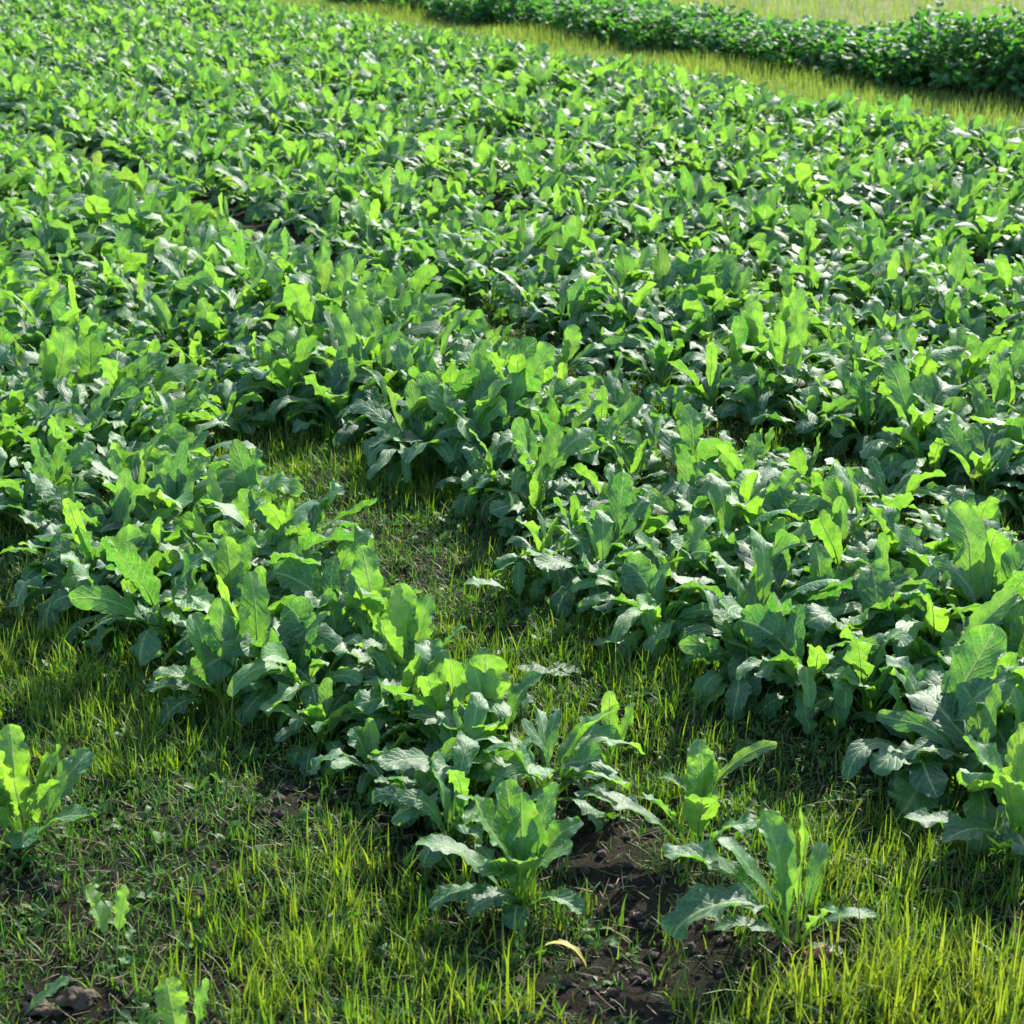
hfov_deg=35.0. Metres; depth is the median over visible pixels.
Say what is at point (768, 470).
leafy green plant
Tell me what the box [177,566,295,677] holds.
leafy green plant
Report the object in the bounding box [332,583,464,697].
leafy green plant
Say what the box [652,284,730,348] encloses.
leafy green plant
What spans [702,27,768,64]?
broadleaf bush
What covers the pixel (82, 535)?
leafy green plant
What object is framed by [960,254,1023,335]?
leafy green plant
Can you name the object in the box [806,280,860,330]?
leafy green plant
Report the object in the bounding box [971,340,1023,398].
leafy green plant
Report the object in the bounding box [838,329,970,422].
leafy green plant
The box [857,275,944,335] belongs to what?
leafy green plant
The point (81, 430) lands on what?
leafy green plant
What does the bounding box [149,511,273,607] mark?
leafy green plant
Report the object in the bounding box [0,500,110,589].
leafy green plant
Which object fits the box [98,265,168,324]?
leafy green plant
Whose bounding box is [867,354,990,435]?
leafy green plant
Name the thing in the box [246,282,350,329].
leafy green plant
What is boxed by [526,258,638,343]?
leafy green plant
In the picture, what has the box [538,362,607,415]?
leafy green plant
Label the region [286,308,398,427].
leafy green plant
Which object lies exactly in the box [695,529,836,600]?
leafy green plant
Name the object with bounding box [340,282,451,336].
leafy green plant
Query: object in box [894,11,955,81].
broadleaf bush
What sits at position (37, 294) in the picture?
leafy green plant
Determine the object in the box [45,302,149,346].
leafy green plant
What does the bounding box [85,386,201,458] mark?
leafy green plant
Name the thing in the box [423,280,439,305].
leafy green plant
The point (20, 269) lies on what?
leafy green plant
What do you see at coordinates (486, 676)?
leafy green plant
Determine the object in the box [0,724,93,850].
leafy green plant
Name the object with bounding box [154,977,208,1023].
leafy green plant
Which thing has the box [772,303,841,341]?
leafy green plant
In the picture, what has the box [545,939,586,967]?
yellowed leaf
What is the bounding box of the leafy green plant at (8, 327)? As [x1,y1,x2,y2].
[0,300,25,348]
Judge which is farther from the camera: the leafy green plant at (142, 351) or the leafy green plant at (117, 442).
the leafy green plant at (142, 351)
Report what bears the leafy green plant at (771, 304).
on the soil ground at (645, 903)
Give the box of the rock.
[802,944,839,960]
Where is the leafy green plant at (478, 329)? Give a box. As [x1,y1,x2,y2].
[408,313,483,356]
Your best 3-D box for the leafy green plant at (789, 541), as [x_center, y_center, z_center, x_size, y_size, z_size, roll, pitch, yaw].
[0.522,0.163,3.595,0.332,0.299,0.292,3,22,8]
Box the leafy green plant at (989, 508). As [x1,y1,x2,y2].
[905,488,1017,540]
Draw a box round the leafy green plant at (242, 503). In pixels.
[172,470,315,581]
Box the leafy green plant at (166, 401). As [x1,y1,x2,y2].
[107,392,256,478]
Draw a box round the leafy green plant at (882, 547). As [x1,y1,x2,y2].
[807,532,928,648]
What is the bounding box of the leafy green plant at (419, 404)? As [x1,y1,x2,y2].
[353,375,471,464]
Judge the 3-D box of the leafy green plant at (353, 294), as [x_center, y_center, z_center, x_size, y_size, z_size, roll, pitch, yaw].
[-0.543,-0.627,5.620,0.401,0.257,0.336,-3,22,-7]
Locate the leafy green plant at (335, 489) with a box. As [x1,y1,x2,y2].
[228,480,358,564]
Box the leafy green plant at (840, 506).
[789,496,863,563]
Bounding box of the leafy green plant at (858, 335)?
[816,308,912,367]
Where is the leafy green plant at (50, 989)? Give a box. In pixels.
[0,976,69,1023]
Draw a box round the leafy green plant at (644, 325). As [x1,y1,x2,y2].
[615,294,714,367]
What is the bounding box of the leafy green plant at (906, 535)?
[841,522,1023,639]
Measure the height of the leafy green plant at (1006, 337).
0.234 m
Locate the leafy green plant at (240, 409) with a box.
[187,378,277,443]
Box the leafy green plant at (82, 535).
[9,498,175,636]
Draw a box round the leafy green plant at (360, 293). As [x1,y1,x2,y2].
[323,283,383,324]
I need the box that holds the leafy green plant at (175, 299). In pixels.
[136,288,199,322]
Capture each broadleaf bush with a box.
[342,0,384,7]
[382,0,427,11]
[408,0,439,14]
[423,0,446,15]
[428,0,474,20]
[443,0,504,25]
[464,0,545,27]
[498,0,546,30]
[515,4,562,33]
[535,0,603,27]
[538,5,595,34]
[549,0,618,40]
[575,7,643,44]
[601,0,673,40]
[613,0,666,8]
[613,11,666,47]
[621,6,705,53]
[628,0,683,13]
[657,19,715,53]
[663,10,721,47]
[668,19,739,59]
[672,2,737,21]
[686,5,762,23]
[692,14,747,45]
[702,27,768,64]
[728,20,812,69]
[729,14,791,49]
[747,18,794,41]
[748,15,789,22]
[753,25,832,72]
[786,20,845,33]
[789,14,855,30]
[797,27,847,61]
[802,24,896,74]
[805,37,865,76]
[813,29,922,80]
[846,38,933,88]
[850,32,932,79]
[851,18,904,48]
[879,26,917,43]
[881,0,972,63]
[891,9,990,91]
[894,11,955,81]
[925,14,1008,86]
[928,7,1023,97]
[950,12,1018,52]
[954,3,1023,90]
[983,18,1021,74]
[986,20,1023,100]
[1008,68,1023,104]
[1009,34,1023,90]
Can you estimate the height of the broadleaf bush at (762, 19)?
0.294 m
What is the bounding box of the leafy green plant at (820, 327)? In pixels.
[796,303,897,358]
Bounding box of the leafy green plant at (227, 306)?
[183,257,283,347]
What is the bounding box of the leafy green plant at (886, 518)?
[799,498,992,588]
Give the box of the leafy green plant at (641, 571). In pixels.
[578,553,722,663]
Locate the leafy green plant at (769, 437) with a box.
[736,427,789,460]
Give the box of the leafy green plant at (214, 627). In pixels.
[144,598,291,726]
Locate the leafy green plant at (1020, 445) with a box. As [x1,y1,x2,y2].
[1006,430,1023,502]
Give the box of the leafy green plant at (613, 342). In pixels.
[596,318,761,383]
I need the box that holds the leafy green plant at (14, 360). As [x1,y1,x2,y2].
[0,337,80,398]
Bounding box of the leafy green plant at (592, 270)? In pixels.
[541,252,635,310]
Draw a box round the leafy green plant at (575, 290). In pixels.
[511,278,607,341]
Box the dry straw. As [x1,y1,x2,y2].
[0,310,1023,1023]
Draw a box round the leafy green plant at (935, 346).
[898,340,968,363]
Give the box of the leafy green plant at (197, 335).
[161,317,229,366]
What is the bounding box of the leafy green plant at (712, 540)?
[657,530,747,602]
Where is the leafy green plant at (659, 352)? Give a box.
[614,334,705,406]
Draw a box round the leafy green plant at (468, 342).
[439,328,542,384]
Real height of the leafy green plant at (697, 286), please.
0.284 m
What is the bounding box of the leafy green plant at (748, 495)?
[667,469,819,560]
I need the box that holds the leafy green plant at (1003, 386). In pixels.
[961,353,1023,443]
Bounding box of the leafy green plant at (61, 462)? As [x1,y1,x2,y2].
[3,437,103,520]
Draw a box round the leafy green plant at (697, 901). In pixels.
[660,807,877,954]
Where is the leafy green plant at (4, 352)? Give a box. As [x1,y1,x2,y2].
[0,346,59,394]
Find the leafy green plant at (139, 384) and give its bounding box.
[84,374,151,440]
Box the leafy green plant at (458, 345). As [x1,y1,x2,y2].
[398,338,465,389]
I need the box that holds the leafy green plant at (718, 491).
[638,473,787,604]
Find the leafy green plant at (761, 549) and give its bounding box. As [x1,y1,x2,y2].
[664,526,839,689]
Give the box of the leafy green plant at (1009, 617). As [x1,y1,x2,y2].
[920,602,1023,658]
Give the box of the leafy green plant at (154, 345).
[128,339,185,375]
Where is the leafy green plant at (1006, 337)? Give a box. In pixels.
[1001,319,1023,338]
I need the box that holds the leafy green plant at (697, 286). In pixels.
[601,260,748,349]
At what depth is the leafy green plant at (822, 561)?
3.53 m
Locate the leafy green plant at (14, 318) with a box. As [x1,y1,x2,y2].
[0,289,81,363]
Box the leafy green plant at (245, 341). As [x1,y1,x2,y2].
[226,330,275,348]
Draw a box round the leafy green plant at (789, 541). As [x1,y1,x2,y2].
[670,533,808,636]
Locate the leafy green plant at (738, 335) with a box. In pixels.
[687,315,779,400]
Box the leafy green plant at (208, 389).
[170,352,212,394]
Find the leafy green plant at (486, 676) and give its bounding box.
[408,654,558,749]
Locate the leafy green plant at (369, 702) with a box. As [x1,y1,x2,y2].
[337,640,462,740]
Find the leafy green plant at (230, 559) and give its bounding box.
[159,535,285,635]
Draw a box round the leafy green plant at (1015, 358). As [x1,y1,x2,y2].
[960,348,1023,423]
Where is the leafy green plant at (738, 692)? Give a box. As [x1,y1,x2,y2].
[679,587,812,719]
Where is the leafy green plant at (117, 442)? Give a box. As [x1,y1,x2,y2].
[70,431,161,505]
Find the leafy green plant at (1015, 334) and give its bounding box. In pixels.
[987,326,1023,387]
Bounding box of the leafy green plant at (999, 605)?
[881,586,1020,712]
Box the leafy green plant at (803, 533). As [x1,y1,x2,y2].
[717,506,816,595]
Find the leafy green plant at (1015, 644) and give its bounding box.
[922,615,1023,670]
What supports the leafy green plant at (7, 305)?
on the soil ground at (645, 903)
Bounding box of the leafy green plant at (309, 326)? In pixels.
[287,312,336,355]
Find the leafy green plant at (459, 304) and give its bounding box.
[450,298,463,318]
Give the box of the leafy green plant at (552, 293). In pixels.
[530,275,613,320]
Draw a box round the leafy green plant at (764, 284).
[711,264,769,293]
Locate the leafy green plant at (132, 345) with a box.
[90,328,147,357]
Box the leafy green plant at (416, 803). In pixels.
[371,730,534,882]
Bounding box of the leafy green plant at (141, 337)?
[104,328,177,356]
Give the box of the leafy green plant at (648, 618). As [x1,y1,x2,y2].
[593,593,696,658]
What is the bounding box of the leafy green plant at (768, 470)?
[679,438,812,525]
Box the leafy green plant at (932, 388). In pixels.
[860,357,989,473]
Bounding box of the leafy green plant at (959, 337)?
[907,325,1005,397]
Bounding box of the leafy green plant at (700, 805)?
[574,739,757,844]
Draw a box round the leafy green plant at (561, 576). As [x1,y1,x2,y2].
[491,510,593,601]
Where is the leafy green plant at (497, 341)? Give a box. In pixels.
[475,317,516,355]
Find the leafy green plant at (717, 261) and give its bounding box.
[653,247,752,295]
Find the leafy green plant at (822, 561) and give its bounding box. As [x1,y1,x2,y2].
[734,541,920,656]
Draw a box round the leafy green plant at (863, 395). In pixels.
[814,371,911,463]
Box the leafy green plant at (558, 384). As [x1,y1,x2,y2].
[541,378,643,430]
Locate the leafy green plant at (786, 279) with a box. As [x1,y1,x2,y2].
[739,268,829,311]
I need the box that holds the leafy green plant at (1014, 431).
[919,403,1023,517]
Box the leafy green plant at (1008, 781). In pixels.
[904,722,1023,860]
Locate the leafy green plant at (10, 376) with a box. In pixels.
[1,374,24,385]
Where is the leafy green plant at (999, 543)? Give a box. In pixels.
[935,519,1015,608]
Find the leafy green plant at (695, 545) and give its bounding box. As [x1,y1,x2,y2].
[609,514,745,597]
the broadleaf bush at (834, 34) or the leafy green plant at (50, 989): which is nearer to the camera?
the leafy green plant at (50, 989)
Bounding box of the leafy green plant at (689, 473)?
[652,449,714,529]
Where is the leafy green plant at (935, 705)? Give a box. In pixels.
[900,684,1023,858]
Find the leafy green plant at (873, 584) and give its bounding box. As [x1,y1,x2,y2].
[796,557,937,679]
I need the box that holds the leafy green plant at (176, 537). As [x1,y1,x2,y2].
[109,503,222,585]
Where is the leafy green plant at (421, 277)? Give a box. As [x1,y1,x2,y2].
[351,263,459,315]
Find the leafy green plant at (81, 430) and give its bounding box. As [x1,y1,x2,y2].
[12,403,127,475]
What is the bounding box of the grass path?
[281,0,1023,131]
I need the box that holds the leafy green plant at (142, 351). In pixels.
[108,347,153,376]
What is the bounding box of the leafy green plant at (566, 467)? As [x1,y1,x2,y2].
[525,425,606,513]
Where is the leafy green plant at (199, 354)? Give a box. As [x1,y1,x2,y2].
[169,340,232,383]
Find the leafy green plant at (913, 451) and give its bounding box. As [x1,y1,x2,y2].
[865,407,999,493]
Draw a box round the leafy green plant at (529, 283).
[492,268,567,332]
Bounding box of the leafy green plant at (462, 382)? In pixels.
[369,356,495,455]
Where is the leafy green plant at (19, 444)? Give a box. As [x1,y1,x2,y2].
[0,403,22,452]
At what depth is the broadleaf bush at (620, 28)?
14.53 m
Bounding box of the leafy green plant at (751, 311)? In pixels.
[717,294,795,369]
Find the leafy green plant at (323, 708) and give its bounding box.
[259,677,373,775]
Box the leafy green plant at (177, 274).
[153,253,257,331]
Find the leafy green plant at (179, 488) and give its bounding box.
[94,441,241,531]
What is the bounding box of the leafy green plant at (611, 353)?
[583,335,673,379]
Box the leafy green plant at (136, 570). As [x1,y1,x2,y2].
[68,542,215,665]
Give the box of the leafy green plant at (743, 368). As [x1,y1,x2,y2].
[721,311,841,397]
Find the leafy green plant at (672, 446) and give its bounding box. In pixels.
[656,404,760,485]
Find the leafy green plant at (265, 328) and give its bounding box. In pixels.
[251,310,301,355]
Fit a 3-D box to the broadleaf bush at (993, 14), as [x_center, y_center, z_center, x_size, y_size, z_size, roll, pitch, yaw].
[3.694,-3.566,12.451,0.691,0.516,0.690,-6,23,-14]
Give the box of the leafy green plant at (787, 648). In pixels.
[721,604,882,733]
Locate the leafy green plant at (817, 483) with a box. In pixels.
[794,471,879,529]
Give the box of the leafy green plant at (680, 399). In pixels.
[646,384,716,428]
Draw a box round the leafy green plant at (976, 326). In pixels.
[928,308,1023,354]
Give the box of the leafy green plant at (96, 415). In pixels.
[64,393,196,479]
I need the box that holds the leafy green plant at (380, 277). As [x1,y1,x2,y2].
[358,267,411,289]
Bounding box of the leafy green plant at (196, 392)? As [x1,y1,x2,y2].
[137,372,242,441]
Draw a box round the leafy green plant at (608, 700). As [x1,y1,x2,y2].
[579,691,635,766]
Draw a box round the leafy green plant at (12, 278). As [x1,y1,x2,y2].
[0,270,69,308]
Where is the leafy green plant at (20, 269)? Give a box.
[0,257,40,303]
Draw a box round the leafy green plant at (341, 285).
[268,248,383,325]
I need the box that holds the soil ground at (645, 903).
[0,0,1023,1023]
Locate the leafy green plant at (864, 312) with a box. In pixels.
[808,300,883,331]
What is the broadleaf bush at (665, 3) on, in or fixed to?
on the soil ground at (645, 903)
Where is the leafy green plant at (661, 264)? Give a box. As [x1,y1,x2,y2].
[606,243,715,324]
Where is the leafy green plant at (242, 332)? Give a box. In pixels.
[205,323,264,374]
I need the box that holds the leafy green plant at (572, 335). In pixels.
[553,324,606,376]
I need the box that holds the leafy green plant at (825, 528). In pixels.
[765,509,878,580]
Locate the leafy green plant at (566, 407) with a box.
[478,386,619,465]
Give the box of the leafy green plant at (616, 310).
[564,262,675,348]
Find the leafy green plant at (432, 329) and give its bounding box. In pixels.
[317,289,447,370]
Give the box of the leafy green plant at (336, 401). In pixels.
[269,345,383,444]
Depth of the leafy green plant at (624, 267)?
5.99 m
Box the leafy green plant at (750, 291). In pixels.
[665,272,780,331]
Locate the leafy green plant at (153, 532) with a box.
[91,517,196,624]
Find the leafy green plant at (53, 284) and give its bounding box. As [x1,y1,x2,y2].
[17,276,108,337]
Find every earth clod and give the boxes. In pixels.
[21,999,60,1016]
[53,986,101,1011]
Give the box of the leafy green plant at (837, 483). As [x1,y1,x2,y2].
[790,457,913,545]
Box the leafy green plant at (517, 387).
[433,353,571,474]
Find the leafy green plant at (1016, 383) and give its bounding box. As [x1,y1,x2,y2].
[987,380,1023,408]
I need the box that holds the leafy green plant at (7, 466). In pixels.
[0,435,53,512]
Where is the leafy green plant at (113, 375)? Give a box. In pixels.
[78,350,198,411]
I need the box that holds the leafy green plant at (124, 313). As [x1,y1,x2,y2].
[112,286,182,340]
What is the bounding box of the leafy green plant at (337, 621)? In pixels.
[282,588,377,665]
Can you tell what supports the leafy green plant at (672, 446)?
on the soil ground at (645, 903)
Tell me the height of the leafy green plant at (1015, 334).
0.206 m
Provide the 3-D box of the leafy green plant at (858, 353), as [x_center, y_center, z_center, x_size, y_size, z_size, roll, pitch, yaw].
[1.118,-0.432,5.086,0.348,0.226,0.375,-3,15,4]
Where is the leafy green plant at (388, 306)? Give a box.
[373,289,452,355]
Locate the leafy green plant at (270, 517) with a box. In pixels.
[245,497,376,570]
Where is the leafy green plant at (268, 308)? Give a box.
[206,289,285,356]
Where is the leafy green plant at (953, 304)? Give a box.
[909,281,995,343]
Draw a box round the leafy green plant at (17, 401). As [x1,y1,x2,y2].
[0,367,60,451]
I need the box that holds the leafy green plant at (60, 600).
[50,541,190,659]
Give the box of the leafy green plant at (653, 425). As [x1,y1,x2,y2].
[616,407,705,483]
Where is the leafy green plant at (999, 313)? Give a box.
[961,287,1022,350]
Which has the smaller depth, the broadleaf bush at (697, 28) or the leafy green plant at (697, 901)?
the leafy green plant at (697, 901)
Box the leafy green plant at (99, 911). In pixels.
[85,883,131,963]
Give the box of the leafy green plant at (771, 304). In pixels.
[720,292,812,330]
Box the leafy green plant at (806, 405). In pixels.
[750,385,873,443]
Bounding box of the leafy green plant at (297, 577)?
[269,556,392,667]
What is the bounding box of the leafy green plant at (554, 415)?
[444,383,621,480]
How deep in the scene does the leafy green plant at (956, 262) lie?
5.92 m
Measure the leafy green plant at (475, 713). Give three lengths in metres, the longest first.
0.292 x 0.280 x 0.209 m
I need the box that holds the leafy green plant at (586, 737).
[465,703,644,832]
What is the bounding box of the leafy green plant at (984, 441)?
[937,419,1023,518]
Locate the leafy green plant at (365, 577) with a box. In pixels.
[340,545,434,668]
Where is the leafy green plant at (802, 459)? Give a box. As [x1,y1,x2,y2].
[766,433,839,483]
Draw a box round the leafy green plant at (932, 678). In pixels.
[915,632,1023,715]
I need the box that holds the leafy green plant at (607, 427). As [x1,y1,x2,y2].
[543,410,647,496]
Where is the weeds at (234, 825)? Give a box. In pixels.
[0,287,1023,1023]
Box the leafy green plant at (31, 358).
[13,333,82,398]
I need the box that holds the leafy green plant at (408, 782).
[374,737,469,829]
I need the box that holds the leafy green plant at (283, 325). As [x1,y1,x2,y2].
[236,317,370,398]
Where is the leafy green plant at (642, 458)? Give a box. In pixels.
[585,437,670,500]
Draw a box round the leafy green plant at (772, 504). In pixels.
[732,489,858,565]
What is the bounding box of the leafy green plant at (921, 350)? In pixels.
[912,346,926,357]
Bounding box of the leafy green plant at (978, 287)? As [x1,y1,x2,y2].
[925,272,1023,334]
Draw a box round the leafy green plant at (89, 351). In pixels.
[19,334,153,398]
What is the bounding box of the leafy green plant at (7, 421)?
[0,401,77,468]
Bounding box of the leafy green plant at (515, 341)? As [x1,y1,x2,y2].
[513,339,556,383]
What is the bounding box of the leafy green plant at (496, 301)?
[466,270,515,310]
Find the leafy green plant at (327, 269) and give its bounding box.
[255,260,336,301]
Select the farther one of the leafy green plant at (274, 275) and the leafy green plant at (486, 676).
the leafy green plant at (274, 275)
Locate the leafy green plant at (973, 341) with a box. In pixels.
[966,334,1014,394]
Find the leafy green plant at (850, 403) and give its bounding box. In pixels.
[825,381,973,454]
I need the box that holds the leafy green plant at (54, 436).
[3,413,102,486]
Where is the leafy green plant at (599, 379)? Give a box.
[574,355,643,400]
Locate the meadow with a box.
[611,0,1023,38]
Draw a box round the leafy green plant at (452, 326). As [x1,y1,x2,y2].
[398,309,491,399]
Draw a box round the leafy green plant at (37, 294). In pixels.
[0,282,80,331]
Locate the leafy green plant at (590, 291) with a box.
[563,279,665,331]
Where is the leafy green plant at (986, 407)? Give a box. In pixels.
[912,385,1023,488]
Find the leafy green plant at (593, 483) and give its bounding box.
[571,463,640,499]
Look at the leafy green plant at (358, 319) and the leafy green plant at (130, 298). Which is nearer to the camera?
the leafy green plant at (358, 319)
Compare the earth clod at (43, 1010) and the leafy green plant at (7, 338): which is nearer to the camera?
the earth clod at (43, 1010)
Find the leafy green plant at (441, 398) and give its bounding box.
[365,373,531,491]
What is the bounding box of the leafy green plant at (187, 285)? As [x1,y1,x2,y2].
[166,256,284,325]
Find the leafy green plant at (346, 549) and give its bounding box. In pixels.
[258,525,373,603]
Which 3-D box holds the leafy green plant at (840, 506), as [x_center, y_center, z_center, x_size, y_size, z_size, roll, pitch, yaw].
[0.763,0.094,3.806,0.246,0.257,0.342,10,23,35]
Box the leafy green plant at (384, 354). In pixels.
[313,321,442,428]
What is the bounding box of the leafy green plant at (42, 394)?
[0,383,118,429]
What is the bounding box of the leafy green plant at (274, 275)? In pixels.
[231,262,328,335]
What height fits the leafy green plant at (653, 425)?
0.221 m
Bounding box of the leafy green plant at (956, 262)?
[893,238,1007,327]
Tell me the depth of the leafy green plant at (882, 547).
3.51 m
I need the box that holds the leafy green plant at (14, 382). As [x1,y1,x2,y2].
[0,371,36,398]
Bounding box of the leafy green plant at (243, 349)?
[218,332,271,382]
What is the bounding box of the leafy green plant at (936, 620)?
[828,558,1010,688]
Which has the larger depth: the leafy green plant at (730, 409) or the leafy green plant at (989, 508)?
the leafy green plant at (730, 409)
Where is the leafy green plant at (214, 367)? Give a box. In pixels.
[195,355,260,390]
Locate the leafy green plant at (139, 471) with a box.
[37,423,209,521]
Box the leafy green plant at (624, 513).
[569,472,669,577]
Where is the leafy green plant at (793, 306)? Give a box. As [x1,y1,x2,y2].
[758,288,837,366]
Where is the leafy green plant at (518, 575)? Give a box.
[463,562,525,607]
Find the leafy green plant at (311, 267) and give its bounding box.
[264,246,369,313]
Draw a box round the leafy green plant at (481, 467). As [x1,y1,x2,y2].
[432,429,547,516]
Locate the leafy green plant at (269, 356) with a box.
[209,331,313,414]
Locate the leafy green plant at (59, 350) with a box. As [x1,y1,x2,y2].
[2,327,101,401]
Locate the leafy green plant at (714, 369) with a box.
[658,342,771,427]
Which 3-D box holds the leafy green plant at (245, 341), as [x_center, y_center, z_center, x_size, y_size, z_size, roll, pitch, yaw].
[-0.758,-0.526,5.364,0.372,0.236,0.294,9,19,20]
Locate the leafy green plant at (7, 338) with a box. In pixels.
[0,326,48,373]
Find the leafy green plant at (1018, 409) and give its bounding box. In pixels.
[969,383,1023,487]
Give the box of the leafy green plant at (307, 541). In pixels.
[136,499,354,613]
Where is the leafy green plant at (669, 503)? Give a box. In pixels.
[628,478,737,557]
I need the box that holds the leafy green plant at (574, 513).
[515,494,608,563]
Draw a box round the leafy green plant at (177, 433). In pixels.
[125,423,261,503]
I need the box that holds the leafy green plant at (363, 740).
[309,718,426,806]
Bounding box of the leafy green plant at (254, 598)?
[162,571,342,719]
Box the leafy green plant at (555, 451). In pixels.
[464,417,595,521]
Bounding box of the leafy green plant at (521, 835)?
[415,779,584,929]
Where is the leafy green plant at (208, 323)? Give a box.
[182,298,252,357]
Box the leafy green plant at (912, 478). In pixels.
[844,456,953,525]
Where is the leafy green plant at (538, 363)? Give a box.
[487,341,594,418]
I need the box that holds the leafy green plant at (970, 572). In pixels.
[886,500,1023,652]
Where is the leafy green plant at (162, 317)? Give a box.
[127,294,203,353]
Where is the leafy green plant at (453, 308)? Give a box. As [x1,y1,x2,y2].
[403,304,474,332]
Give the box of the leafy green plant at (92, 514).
[34,468,181,556]
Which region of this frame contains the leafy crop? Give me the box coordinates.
[0,0,1023,765]
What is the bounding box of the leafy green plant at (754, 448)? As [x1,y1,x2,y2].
[692,430,796,489]
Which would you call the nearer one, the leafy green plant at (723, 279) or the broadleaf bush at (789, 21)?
the leafy green plant at (723, 279)
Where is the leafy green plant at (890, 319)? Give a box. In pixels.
[864,299,929,356]
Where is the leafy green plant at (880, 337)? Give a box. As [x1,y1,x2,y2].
[803,327,903,380]
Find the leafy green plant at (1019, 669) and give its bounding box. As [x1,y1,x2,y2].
[996,652,1023,766]
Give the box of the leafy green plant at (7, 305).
[0,298,29,344]
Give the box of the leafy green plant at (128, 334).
[120,321,167,364]
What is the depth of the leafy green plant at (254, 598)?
3.30 m
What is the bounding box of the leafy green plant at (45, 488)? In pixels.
[0,472,153,554]
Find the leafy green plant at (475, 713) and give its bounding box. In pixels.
[378,692,536,830]
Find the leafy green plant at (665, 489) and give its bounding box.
[543,468,679,552]
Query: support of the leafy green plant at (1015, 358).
on the soil ground at (645, 903)
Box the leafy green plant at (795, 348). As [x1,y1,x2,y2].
[732,326,845,421]
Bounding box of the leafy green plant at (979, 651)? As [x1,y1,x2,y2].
[841,624,1023,814]
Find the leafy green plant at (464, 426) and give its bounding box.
[384,339,542,473]
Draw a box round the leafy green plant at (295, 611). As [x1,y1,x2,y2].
[214,596,386,731]
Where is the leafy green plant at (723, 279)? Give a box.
[664,254,777,317]
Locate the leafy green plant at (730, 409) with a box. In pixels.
[711,367,800,427]
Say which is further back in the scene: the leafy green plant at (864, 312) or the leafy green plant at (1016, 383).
the leafy green plant at (864, 312)
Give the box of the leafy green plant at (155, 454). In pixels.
[143,447,265,510]
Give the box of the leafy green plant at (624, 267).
[561,243,701,316]
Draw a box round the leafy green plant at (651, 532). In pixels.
[620,485,671,556]
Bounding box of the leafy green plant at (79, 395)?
[15,376,135,440]
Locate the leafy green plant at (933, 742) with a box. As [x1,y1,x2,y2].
[877,682,1020,851]
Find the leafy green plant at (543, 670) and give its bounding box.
[517,661,586,678]
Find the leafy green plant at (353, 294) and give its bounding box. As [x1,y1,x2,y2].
[296,290,413,337]
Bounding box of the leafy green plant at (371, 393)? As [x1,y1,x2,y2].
[332,367,404,449]
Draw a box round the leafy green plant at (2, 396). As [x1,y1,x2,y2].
[0,385,9,400]
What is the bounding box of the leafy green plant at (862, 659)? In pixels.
[793,627,943,738]
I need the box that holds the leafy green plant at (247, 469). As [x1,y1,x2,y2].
[184,439,302,529]
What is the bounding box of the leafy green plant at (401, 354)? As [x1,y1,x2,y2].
[330,323,449,427]
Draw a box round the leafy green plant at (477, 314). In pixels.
[448,305,493,350]
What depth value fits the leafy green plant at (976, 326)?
5.56 m
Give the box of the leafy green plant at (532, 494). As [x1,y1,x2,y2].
[484,465,584,536]
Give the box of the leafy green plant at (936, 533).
[908,504,992,615]
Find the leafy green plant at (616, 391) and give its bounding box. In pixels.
[571,370,676,449]
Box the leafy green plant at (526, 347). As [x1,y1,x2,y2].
[436,337,545,397]
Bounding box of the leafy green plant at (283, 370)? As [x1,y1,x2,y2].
[235,324,327,424]
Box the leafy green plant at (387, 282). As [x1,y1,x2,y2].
[365,273,396,302]
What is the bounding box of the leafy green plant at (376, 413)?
[350,379,485,485]
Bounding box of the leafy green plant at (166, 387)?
[83,366,221,434]
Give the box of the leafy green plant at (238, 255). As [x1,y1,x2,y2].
[215,235,297,286]
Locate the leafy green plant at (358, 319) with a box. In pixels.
[327,295,460,406]
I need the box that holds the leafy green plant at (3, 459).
[0,447,27,513]
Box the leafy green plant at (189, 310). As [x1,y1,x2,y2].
[160,283,225,350]
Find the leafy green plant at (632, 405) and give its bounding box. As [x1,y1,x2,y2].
[558,385,658,479]
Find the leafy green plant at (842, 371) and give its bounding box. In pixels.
[796,351,918,444]
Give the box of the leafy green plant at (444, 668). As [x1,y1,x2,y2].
[349,638,534,765]
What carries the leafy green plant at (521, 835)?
on the soil ground at (645, 903)
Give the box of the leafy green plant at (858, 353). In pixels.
[825,339,912,385]
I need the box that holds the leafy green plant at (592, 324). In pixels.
[556,313,635,375]
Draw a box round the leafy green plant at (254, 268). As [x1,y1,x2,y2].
[213,242,286,314]
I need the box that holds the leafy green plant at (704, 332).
[663,297,746,361]
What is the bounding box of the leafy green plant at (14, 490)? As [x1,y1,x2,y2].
[0,455,94,531]
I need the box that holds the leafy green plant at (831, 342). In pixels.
[802,312,851,381]
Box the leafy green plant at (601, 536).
[533,510,664,622]
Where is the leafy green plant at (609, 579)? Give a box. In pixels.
[571,553,694,623]
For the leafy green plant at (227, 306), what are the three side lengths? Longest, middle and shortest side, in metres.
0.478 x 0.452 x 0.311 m
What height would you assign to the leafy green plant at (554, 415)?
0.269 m
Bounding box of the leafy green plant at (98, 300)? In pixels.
[26,280,119,330]
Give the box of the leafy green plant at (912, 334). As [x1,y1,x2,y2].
[880,326,940,364]

